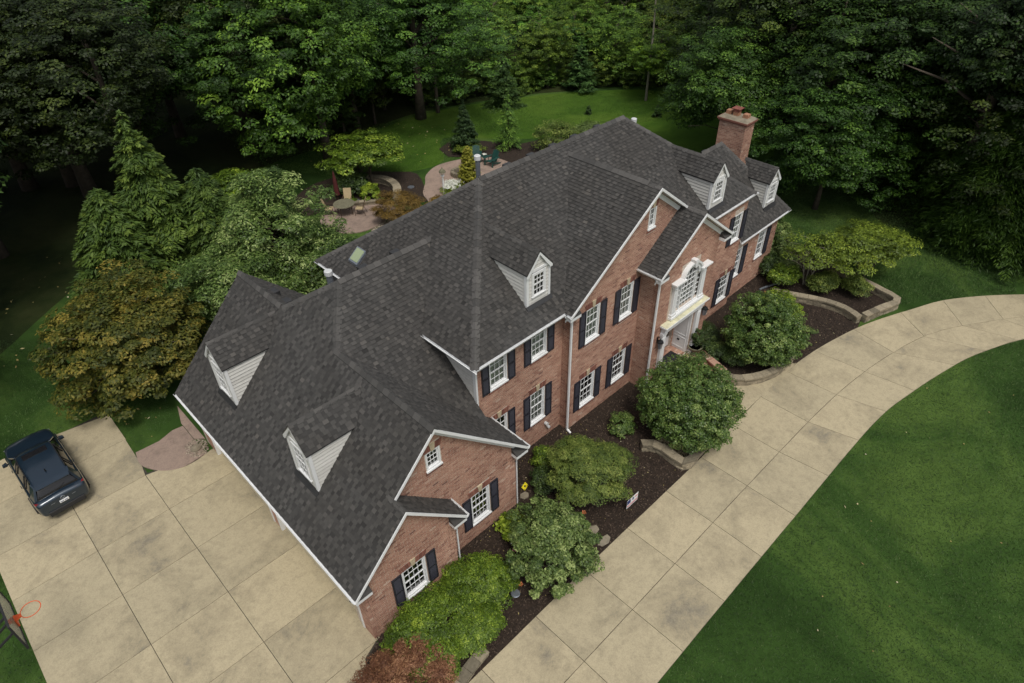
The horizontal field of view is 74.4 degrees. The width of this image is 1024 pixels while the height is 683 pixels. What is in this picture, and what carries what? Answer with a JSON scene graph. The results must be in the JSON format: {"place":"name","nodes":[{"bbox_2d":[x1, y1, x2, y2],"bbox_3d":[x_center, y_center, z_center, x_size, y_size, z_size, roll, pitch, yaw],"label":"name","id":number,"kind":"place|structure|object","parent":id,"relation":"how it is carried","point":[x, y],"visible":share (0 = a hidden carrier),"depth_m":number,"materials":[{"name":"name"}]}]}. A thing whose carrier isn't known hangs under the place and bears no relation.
{"place":"outdoors","nodes":[
{"label":"outdoors","id":0,"kind":"place"},
{"bbox_2d":[136,406,205,470],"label":"garden path","id":1,"kind":"structure","parent":0,"point":[167,452],"depth_m":25.73,"materials":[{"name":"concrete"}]},
{"bbox_2d":[423,157,506,200],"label":"fire patio","id":2,"kind":"structure","parent":0,"point":[433,183],"depth_m":44.43,"materials":[{"name":"beige stone"}]},
{"bbox_2d":[457,145,475,184],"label":"golden arborvitae","id":3,"kind":"object","parent":2,"relation":"on","point":[467,172],"visible":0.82,"depth_m":41.81,"materials":[{"name":"yellow plant"}]},
{"bbox_2d":[0,294,1023,682],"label":"driveway","id":4,"kind":"structure","parent":0,"point":[200,570],"depth_m":21.98,"materials":[{"name":"concrete"}]},
{"bbox_2d":[2,429,89,516],"bbox_3d":[-16.891,4.439,24.245,4.329,1.610,2.040,31,49,34],"label":"parked car","id":5,"kind":"object","parent":4,"relation":"on","point":[50,477],"visible":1,"depth_m":23.32,"materials":[{"name":"blue paint"}]},
{"bbox_2d":[0,86,1023,682],"bbox_3d":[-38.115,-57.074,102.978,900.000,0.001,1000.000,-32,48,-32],"label":"ground","id":6,"kind":"structure","parent":0,"point":[154,432],"depth_m":22.33,"materials":[{"name":"green plant"}]},
{"bbox_2d":[0,591,40,648],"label":"basketball hoop","id":7,"kind":"object","parent":6,"relation":"on","point":[10,618],"visible":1,"depth_m":17.29,"materials":[{"name":"black metal"}]},
{"bbox_2d":[27,258,210,422],"bbox_3d":[-15.514,-0.126,27.218,7.069,5.199,6.305,-32,48,-32],"label":"autumn maple","id":8,"kind":"object","parent":6,"relation":"on","point":[137,328],"visible":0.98,"depth_m":26.07,"materials":[{"name":"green plant"}]},
{"bbox_2d":[67,187,210,320],"bbox_3d":[-18.079,-3.657,31.620,6.758,7.639,7.033,10,40,14],"label":"hemlock tree","id":9,"kind":"object","parent":6,"relation":"on","point":[110,229],"visible":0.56,"depth_m":29.96,"materials":[{"name":"green plant"}]},
{"bbox_2d":[109,109,215,301],"bbox_3d":[-16.883,-6.139,32.582,7.302,10.168,7.202,27,47,31],"label":"hemlock tree","id":10,"kind":"object","parent":6,"relation":"on","point":[150,193],"visible":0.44,"depth_m":30.96,"materials":[{"name":"green plant"}]},
{"bbox_2d":[178,167,278,290],"bbox_3d":[-14.857,-5.302,33.794,5.981,7.287,6.372,13,41,17],"label":"hemlock tree","id":11,"kind":"object","parent":6,"relation":"on","point":[204,200],"visible":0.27,"depth_m":32.00,"materials":[{"name":"green plant"}]},
{"bbox_2d":[162,244,309,330],"bbox_3d":[-12.518,-2.378,30.624,6.116,4.334,5.494,-32,48,-32],"label":"silver leaved tree","id":12,"kind":"object","parent":6,"relation":"on","point":[223,274],"visible":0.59,"depth_m":29.43,"materials":[{"name":"green plant"}]},
{"bbox_2d":[211,167,268,202],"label":"leafy tree","id":13,"kind":"object","parent":6,"relation":"on","point":[223,177],"visible":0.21,"depth_m":37.41,"materials":[{"name":"green plant"}]},
{"bbox_2d":[202,165,346,292],"bbox_3d":[-11.062,-4.865,31.683,6.296,6.837,6.812,-32,48,-32],"label":"silver leaved tree","id":14,"kind":"object","parent":6,"relation":"on","point":[248,222],"visible":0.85,"depth_m":30.29,"materials":[{"name":"green plant"}]},
{"bbox_2d":[278,223,356,294],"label":"silver leaved tree","id":15,"kind":"object","parent":6,"relation":"on","point":[318,245],"visible":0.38,"depth_m":31.16,"materials":[{"name":"green plant"}]},
{"bbox_2d":[320,205,385,233],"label":"dining patio","id":16,"kind":"structure","parent":6,"relation":"on","point":[360,221],"depth_m":39.82,"materials":[{"name":"beige stone"}]},
{"bbox_2d":[294,171,427,215],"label":"mulch bed","id":17,"kind":"object","parent":6,"relation":"on","point":[405,180],"visible":0.41,"depth_m":43.10,"materials":[{"name":"soil"}]},
{"bbox_2d":[327,167,368,194],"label":"dark shrub","id":18,"kind":"object","parent":17,"relation":"on","point":[355,181],"visible":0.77,"depth_m":41.74,"materials":[{"name":"green plant"}]},
{"bbox_2d":[313,127,404,182],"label":"dogwood tree","id":19,"kind":"object","parent":17,"relation":"on","point":[360,150],"visible":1,"depth_m":41.51,"materials":[{"name":"green plant"}]},
{"bbox_2d":[369,188,425,220],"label":"bronze maple","id":20,"kind":"object","parent":6,"relation":"on","point":[405,199],"visible":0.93,"depth_m":38.43,"materials":[{"name":"brown plant"}]},
{"bbox_2d":[173,105,790,638],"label":"brick house","id":21,"kind":"structure","parent":6,"relation":"on","point":[381,409],"depth_m":22.04,"materials":[{"name":"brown brick"}]},
{"bbox_2d":[398,549,429,600],"bbox_3d":[-2.927,6.862,19.884,1.032,1.800,0.325,-32,48,-32],"label":"window","id":22,"kind":"structure","parent":21,"relation":"in","point":[410,574],"depth_m":20.03,"materials":[{"name":"white paint"}]},
{"bbox_2d":[468,477,491,528],"bbox_3d":[-1.088,5.166,21.776,0.972,1.830,0.325,-32,48,-32],"label":"window","id":23,"kind":"structure","parent":21,"relation":"in","point":[477,496],"depth_m":21.94,"materials":[{"name":"white paint"}]},
{"bbox_2d":[489,354,508,394],"bbox_3d":[-0.532,0.944,21.940,0.870,1.430,0.325,-32,48,-32],"label":"window","id":24,"kind":"structure","parent":21,"relation":"in","point":[497,369],"depth_m":22.07,"materials":[{"name":"white paint"}]},
{"bbox_2d":[528,379,546,428],"bbox_3d":[0.841,2.248,24.637,0.932,1.950,0.325,-32,48,-32],"label":"window","id":25,"kind":"structure","parent":21,"relation":"in","point":[536,394],"depth_m":24.70,"materials":[{"name":"white paint"}]},
{"bbox_2d":[578,364,596,410],"bbox_3d":[2.781,1.709,25.905,1.012,1.850,0.325,-32,48,-32],"label":"window","id":26,"kind":"structure","parent":21,"relation":"in","point":[584,377],"depth_m":26.09,"materials":[{"name":"white paint"}]},
{"bbox_2d":[583,295,602,347],"bbox_3d":[2.775,-0.755,23.997,0.942,1.880,0.325,-32,48,-32],"label":"window","id":27,"kind":"structure","parent":21,"relation":"in","point":[593,308],"depth_m":24.07,"materials":[{"name":"white paint"}]},
{"bbox_2d":[617,274,635,324],"bbox_3d":[4.149,-1.614,25.027,0.922,1.880,0.325,-32,48,-32],"label":"window","id":28,"kind":"structure","parent":21,"relation":"in","point":[626,286],"depth_m":25.09,"materials":[{"name":"white paint"}]},
{"bbox_2d":[667,257,712,320],"bbox_3d":[6.868,-2.263,26.265,2.430,2.320,0.510,-32,48,-32],"label":"arched window","id":29,"kind":"structure","parent":21,"relation":"in","point":[684,287],"depth_m":26.38,"materials":[{"name":"white paint"}]},
{"bbox_2d":[377,382,705,682],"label":"mulch bed","id":30,"kind":"object","parent":6,"relation":"on","point":[656,482],"visible":0.35,"depth_m":23.70,"materials":[{"name":"soil"}]},
{"bbox_2d":[347,631,458,682],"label":"red japanese maple","id":31,"kind":"object","parent":30,"relation":"on","point":[387,666],"visible":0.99,"depth_m":18.01,"materials":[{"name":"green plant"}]},
{"bbox_2d":[378,576,482,657],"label":"spreading yew","id":32,"kind":"object","parent":30,"relation":"on","point":[420,612],"visible":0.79,"depth_m":19.22,"materials":[{"name":"green plant"}]},
{"bbox_2d":[401,630,463,682],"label":"spreading yew","id":33,"kind":"object","parent":30,"relation":"on","point":[452,648],"visible":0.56,"depth_m":18.47,"materials":[{"name":"green plant"}]},
{"bbox_2d":[454,646,488,682],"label":"retaining wall","id":34,"kind":"structure","parent":30,"relation":"on","point":[471,665],"depth_m":18.84,"materials":[{"name":"stone"}]},
{"bbox_2d":[433,549,520,615],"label":"spreading yew","id":35,"kind":"object","parent":30,"relation":"on","point":[492,568],"visible":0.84,"depth_m":20.29,"materials":[{"name":"green plant"}]},
{"bbox_2d":[449,601,507,658],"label":"spreading yew","id":36,"kind":"object","parent":30,"relation":"on","point":[486,620],"visible":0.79,"depth_m":19.22,"materials":[{"name":"green plant"}]},
{"bbox_2d":[529,463,556,496],"bbox_3d":[1.106,4.841,23.759,1.076,0.907,1.232,-17,41,-18],"label":"shrub","id":37,"kind":"object","parent":30,"relation":"on","point":[538,473],"visible":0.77,"depth_m":23.51,"materials":[{"name":"green plant"}]},
{"bbox_2d":[502,494,604,599],"bbox_3d":[1.106,6.222,21.029,3.138,2.192,3.685,-16,41,-17],"label":"viburnum shrub","id":38,"kind":"object","parent":30,"relation":"on","point":[574,534],"visible":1,"depth_m":20.31,"materials":[{"name":"green plant"}]},
{"bbox_2d":[544,433,638,506],"bbox_3d":[2.635,4.535,23.142,3.304,2.293,3.410,14,41,19],"label":"bush","id":39,"kind":"object","parent":30,"relation":"on","point":[601,456],"visible":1,"depth_m":22.37,"materials":[{"name":"green plant"}]},
{"bbox_2d":[607,411,637,439],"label":"shrub","id":40,"kind":"object","parent":30,"relation":"on","point":[627,420],"visible":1,"depth_m":25.67,"materials":[{"name":"green plant"}]},
{"bbox_2d":[640,439,705,470],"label":"retaining wall","id":41,"kind":"structure","parent":30,"relation":"on","point":[672,457],"depth_m":24.71,"materials":[{"name":"stone"}]},
{"bbox_2d":[634,351,747,454],"bbox_3d":[6.571,2.192,24.998,3.864,3.305,4.151,-29,46,-30],"label":"round shrub","id":42,"kind":"object","parent":30,"relation":"on","point":[713,399],"visible":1,"depth_m":24.06,"materials":[{"name":"green plant"}]},
{"bbox_2d":[727,356,793,385],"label":"retaining wall","id":43,"kind":"structure","parent":6,"relation":"on","point":[757,377],"depth_m":27.95,"materials":[{"name":"stone"}]},
{"bbox_2d":[770,217,793,253],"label":"flowering shrub","id":44,"kind":"object","parent":6,"relation":"on","point":[784,228],"visible":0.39,"depth_m":34.39,"materials":[{"name":"green plant"}]},
{"bbox_2d":[703,259,885,374],"bbox_3d":[12.955,-1.117,31.527,10.851,0.162,5.951,-32,48,-32],"label":"mulch bed","id":45,"kind":"object","parent":6,"relation":"on","point":[827,323],"visible":0.34,"depth_m":31.86,"materials":[{"name":"soil"}]},
{"bbox_2d":[697,321,745,366],"bbox_3d":[8.772,0.162,29.346,2.147,0.948,3.127,-19,42,-20],"label":"shrub","id":46,"kind":"object","parent":45,"relation":"on","point":[721,349],"visible":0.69,"depth_m":28.88,"materials":[{"name":"green plant"}]},
{"bbox_2d":[720,290,810,368],"bbox_3d":[10.651,-0.506,28.323,3.588,3.200,3.695,31,49,34],"label":"round shrub","id":47,"kind":"object","parent":45,"relation":"on","point":[784,332],"visible":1,"depth_m":27.67,"materials":[{"name":"green plant"}]},
{"bbox_2d":[766,262,803,285],"bbox_3d":[13.404,-3.283,33.326,1.879,1.166,1.701,-1,39,0],"label":"shrub","id":48,"kind":"object","parent":45,"relation":"on","point":[781,276],"visible":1,"depth_m":32.90,"materials":[{"name":"green plant"}]},
{"bbox_2d":[778,228,853,284],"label":"birch tree","id":49,"kind":"object","parent":45,"relation":"on","point":[817,255],"visible":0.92,"depth_m":31.99,"materials":[{"name":"green plant"}]},
{"bbox_2d":[772,288,861,322],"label":"retaining wall","id":50,"kind":"structure","parent":45,"relation":"on","point":[849,313],"depth_m":31.90,"materials":[{"name":"stone"}]},
{"bbox_2d":[805,267,842,293],"bbox_3d":[15.213,-2.961,32.931,1.675,1.088,2.008,19,43,23],"label":"shrub","id":51,"kind":"object","parent":45,"relation":"on","point":[832,280],"visible":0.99,"depth_m":32.53,"materials":[{"name":"green plant"}]},
{"bbox_2d":[787,250,900,322],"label":"retaining wall","id":52,"kind":"structure","parent":45,"relation":"on","point":[892,299],"depth_m":32.07,"materials":[{"name":"stone"}]},
{"bbox_2d":[840,273,874,297],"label":"shrub","id":53,"kind":"object","parent":45,"relation":"on","point":[858,280],"visible":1,"depth_m":32.16,"materials":[{"name":"green plant"}]},
{"bbox_2d":[663,340,1023,682],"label":"lawn grass","id":54,"kind":"structure","parent":6,"relation":"on","point":[905,538],"depth_m":21.82,"materials":[{"name":"green plant"}]},
{"bbox_2d":[813,217,923,276],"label":"tree","id":55,"kind":"object","parent":6,"relation":"on","point":[875,240],"visible":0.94,"depth_m":31.73,"materials":[{"name":"green plant"}]},
{"bbox_2d":[743,0,996,176],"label":"woodland tree","id":56,"kind":"object","parent":6,"relation":"on","point":[816,60],"visible":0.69,"depth_m":36.73,"materials":[{"name":"green plant"}]},
{"bbox_2d":[775,181,1016,304],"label":"lawn grass","id":57,"kind":"structure","parent":6,"relation":"on","point":[863,217],"depth_m":35.84,"materials":[{"name":"green plant"}]},
{"bbox_2d":[0,0,1023,353],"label":"woodland floor","id":58,"kind":"structure","parent":0,"point":[38,230],"depth_m":43.66,"materials":[{"name":"green plant"}]},
{"bbox_2d":[0,48,26,259],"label":"woodland tree","id":59,"kind":"object","parent":58,"relation":"on","point":[4,252],"visible":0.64,"depth_m":33.91,"materials":[{"name":"green plant"}]},
{"bbox_2d":[0,0,39,191],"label":"woodland tree","id":60,"kind":"object","parent":58,"relation":"on","point":[29,185],"depth_m":43.15,"materials":[{"name":"green plant"}]},
{"bbox_2d":[0,29,113,179],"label":"woodland tree","id":61,"kind":"object","parent":58,"relation":"on","point":[38,132],"visible":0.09,"depth_m":38.62,"materials":[{"name":"green plant"}]},
{"bbox_2d":[0,0,114,198],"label":"woodland tree","id":62,"kind":"object","parent":58,"relation":"on","point":[85,180],"visible":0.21,"depth_m":36.02,"materials":[{"name":"green plant"}]},
{"bbox_2d":[0,0,176,173],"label":"woodland tree","id":63,"kind":"object","parent":58,"relation":"on","point":[139,78],"visible":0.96,"depth_m":33.29,"materials":[{"name":"green plant"}]},
{"bbox_2d":[0,340,176,459],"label":"lawn grass","id":64,"kind":"structure","parent":58,"relation":"on","point":[56,395],"depth_m":27.80,"materials":[{"name":"green plant"}]},
{"bbox_2d":[0,0,209,187],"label":"woodland tree","id":65,"kind":"object","parent":58,"relation":"on","point":[68,177],"visible":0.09,"depth_m":42.73,"materials":[{"name":"green plant"}]},
{"bbox_2d":[46,0,214,142],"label":"woodland tree","id":66,"kind":"object","parent":58,"relation":"on","point":[170,87],"visible":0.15,"depth_m":39.94,"materials":[{"name":"green plant"}]},
{"bbox_2d":[100,0,186,137],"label":"woodland tree","id":67,"kind":"object","parent":58,"relation":"on","point":[179,129],"visible":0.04,"depth_m":49.19,"materials":[{"name":"green plant"}]},
{"bbox_2d":[119,0,341,155],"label":"woodland tree","id":68,"kind":"object","parent":58,"relation":"on","point":[171,12],"visible":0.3,"depth_m":40.53,"materials":[{"name":"green plant"}]},
{"bbox_2d":[165,0,351,154],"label":"woodland tree","id":69,"kind":"object","parent":58,"relation":"on","point":[202,86],"visible":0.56,"depth_m":39.63,"materials":[{"name":"green plant"}]},
{"bbox_2d":[210,69,328,160],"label":"understory tree","id":70,"kind":"object","parent":58,"relation":"on","point":[254,114],"visible":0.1,"depth_m":46.54,"materials":[{"name":"green plant"}]},
{"bbox_2d":[185,0,382,159],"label":"maple tree","id":71,"kind":"object","parent":58,"relation":"on","point":[351,72],"visible":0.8,"depth_m":39.81,"materials":[{"name":"green plant"}]},
{"bbox_2d":[306,94,365,136],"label":"understory tree","id":72,"kind":"object","parent":58,"relation":"on","point":[343,112],"visible":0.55,"depth_m":48.27,"materials":[{"name":"green plant"}]},
{"bbox_2d":[288,0,393,130],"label":"woodland tree","id":73,"kind":"object","parent":58,"relation":"on","point":[376,12],"visible":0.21,"depth_m":45.22,"materials":[{"name":"green plant"}]},
{"bbox_2d":[348,60,399,123],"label":"understory tree","id":74,"kind":"object","parent":58,"relation":"on","point":[372,95],"visible":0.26,"depth_m":49.50,"materials":[{"name":"green plant"}]},
{"bbox_2d":[450,19,509,85],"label":"understory tree","id":75,"kind":"object","parent":58,"relation":"on","point":[468,62],"visible":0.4,"depth_m":54.55,"materials":[{"name":"green plant"}]},
{"bbox_2d":[477,0,516,44],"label":"understory tree","id":76,"kind":"object","parent":58,"relation":"on","point":[498,12],"visible":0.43,"depth_m":62.68,"materials":[{"name":"green plant"}]},
{"bbox_2d":[499,43,555,95],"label":"thicket bush","id":77,"kind":"object","parent":58,"relation":"on","point":[527,81],"visible":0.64,"depth_m":55.71,"materials":[{"name":"green plant"}]},
{"bbox_2d":[504,0,551,49],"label":"understory tree","id":78,"kind":"object","parent":58,"relation":"on","point":[530,2],"visible":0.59,"depth_m":63.74,"materials":[{"name":"green plant"}]},
{"bbox_2d":[496,15,569,70],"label":"understory tree","id":79,"kind":"object","parent":58,"relation":"on","point":[523,27],"visible":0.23,"depth_m":56.88,"materials":[{"name":"green plant"}]},
{"bbox_2d":[509,1,592,87],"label":"understory tree","id":80,"kind":"object","parent":58,"relation":"on","point":[554,53],"visible":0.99,"depth_m":54.54,"materials":[{"name":"green plant"}]},
{"bbox_2d":[533,0,596,58],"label":"understory tree","id":81,"kind":"object","parent":58,"relation":"on","point":[555,6],"visible":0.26,"depth_m":61.86,"materials":[{"name":"green plant"}]},
{"bbox_2d":[560,42,600,92],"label":"young pine","id":82,"kind":"object","parent":58,"relation":"on","point":[584,79],"visible":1,"depth_m":55.61,"materials":[{"name":"green plant"}]},
{"bbox_2d":[563,0,622,58],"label":"understory tree","id":83,"kind":"object","parent":58,"relation":"on","point":[594,16],"visible":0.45,"depth_m":60.79,"materials":[{"name":"green plant"}]},
{"bbox_2d":[587,3,650,82],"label":"understory tree","id":84,"kind":"object","parent":58,"relation":"on","point":[604,45],"visible":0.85,"depth_m":55.39,"materials":[{"name":"green plant"}]},
{"bbox_2d":[604,40,644,89],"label":"thicket bush","id":85,"kind":"object","parent":58,"relation":"on","point":[621,79],"visible":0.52,"depth_m":56.55,"materials":[{"name":"green plant"}]},
{"bbox_2d":[629,4,688,94],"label":"understory tree","id":86,"kind":"object","parent":58,"relation":"on","point":[672,39],"visible":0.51,"depth_m":55.08,"materials":[{"name":"green plant"}]},
{"bbox_2d":[634,0,689,48],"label":"understory tree","id":87,"kind":"object","parent":58,"relation":"on","point":[673,18],"visible":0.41,"depth_m":59.12,"materials":[{"name":"green plant"}]},
{"bbox_2d":[648,0,871,125],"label":"woodland tree","id":88,"kind":"object","parent":58,"relation":"on","point":[759,16],"visible":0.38,"depth_m":43.89,"materials":[{"name":"green plant"}]},
{"bbox_2d":[741,69,953,214],"bbox_3d":[18.508,-11.202,38.749,12.370,8.456,8.589,-8,39,-8],"label":"woodland tree","id":89,"kind":"object","parent":58,"relation":"on","point":[825,167],"visible":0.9,"depth_m":36.20,"materials":[{"name":"green plant"}]},
{"bbox_2d":[819,0,985,104],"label":"woodland tree","id":90,"kind":"object","parent":58,"relation":"on","point":[926,41],"visible":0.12,"depth_m":37.44,"materials":[{"name":"green plant"}]},
{"bbox_2d":[814,0,1022,183],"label":"woodland tree","id":91,"kind":"object","parent":58,"relation":"on","point":[952,7],"visible":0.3,"depth_m":35.61,"materials":[{"name":"green plant"}]},
{"bbox_2d":[875,15,1021,244],"bbox_3d":[26.257,-12.878,36.637,10.567,13.556,10.730,-32,48,-32],"label":"tree","id":92,"kind":"object","parent":58,"relation":"on","point":[918,163],"visible":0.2,"depth_m":37.78,"materials":[{"name":"green plant"}]},
{"bbox_2d":[902,93,1023,283],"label":"pine tree","id":93,"kind":"object","parent":58,"relation":"on","point":[970,220],"visible":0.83,"depth_m":33.77,"materials":[{"name":"green plant"}]},
{"bbox_2d":[903,0,1023,216],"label":"woodland tree","id":94,"kind":"object","parent":58,"relation":"on","point":[972,56],"visible":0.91,"depth_m":32.10,"materials":[{"name":"green plant"}]},
{"bbox_2d":[916,39,1023,216],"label":"woodland tree","id":95,"kind":"object","parent":58,"relation":"on","point":[969,192],"visible":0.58,"depth_m":32.43,"materials":[{"name":"green plant"}]},
{"bbox_2d":[250,90,773,177],"bbox_3d":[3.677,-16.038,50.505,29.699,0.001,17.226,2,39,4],"label":"back lawn","id":96,"kind":"structure","parent":0,"point":[700,139],"depth_m":51.25,"materials":[{"name":"green plant"}]},
{"bbox_2d":[403,0,462,112],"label":"woodland tree","id":97,"kind":"object","parent":96,"relation":"on","point":[419,19],"visible":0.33,"depth_m":48.78,"materials":[{"name":"green plant"}]},
{"bbox_2d":[364,0,516,119],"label":"woodland tree","id":98,"kind":"object","parent":96,"relation":"on","point":[399,12],"visible":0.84,"depth_m":45.85,"materials":[{"name":"green plant"}]},
{"bbox_2d":[439,138,563,165],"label":"mulch bed","id":99,"kind":"object","parent":96,"relation":"on","point":[514,154],"visible":0.2,"depth_m":47.33,"materials":[{"name":"soil"}]},
{"bbox_2d":[449,99,481,152],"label":"spruce tree","id":100,"kind":"object","parent":99,"relation":"on","point":[466,131],"visible":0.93,"depth_m":46.56,"materials":[{"name":"green plant"}]},
{"bbox_2d":[492,90,521,151],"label":"larch tree","id":101,"kind":"object","parent":99,"relation":"on","point":[507,131],"visible":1,"depth_m":46.62,"materials":[{"name":"green plant"}]},
{"bbox_2d":[530,118,580,150],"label":"privet shrub","id":102,"kind":"object","parent":99,"relation":"on","point":[561,131],"visible":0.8,"depth_m":45.76,"materials":[{"name":"green plant"}]},
{"bbox_2d":[481,53,527,113],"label":"young fir","id":103,"kind":"object","parent":96,"relation":"on","point":[499,92],"visible":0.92,"depth_m":52.91,"materials":[{"name":"green plant"}]},
{"bbox_2d":[627,0,672,100],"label":"young tree","id":104,"kind":"object","parent":96,"relation":"on","point":[646,62],"visible":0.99,"depth_m":52.10,"materials":[{"name":"green plant"}]},
{"bbox_2d":[655,19,789,137],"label":"woodland tree","id":105,"kind":"object","parent":96,"relation":"on","point":[724,96],"visible":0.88,"depth_m":40.56,"materials":[{"name":"green plant"}]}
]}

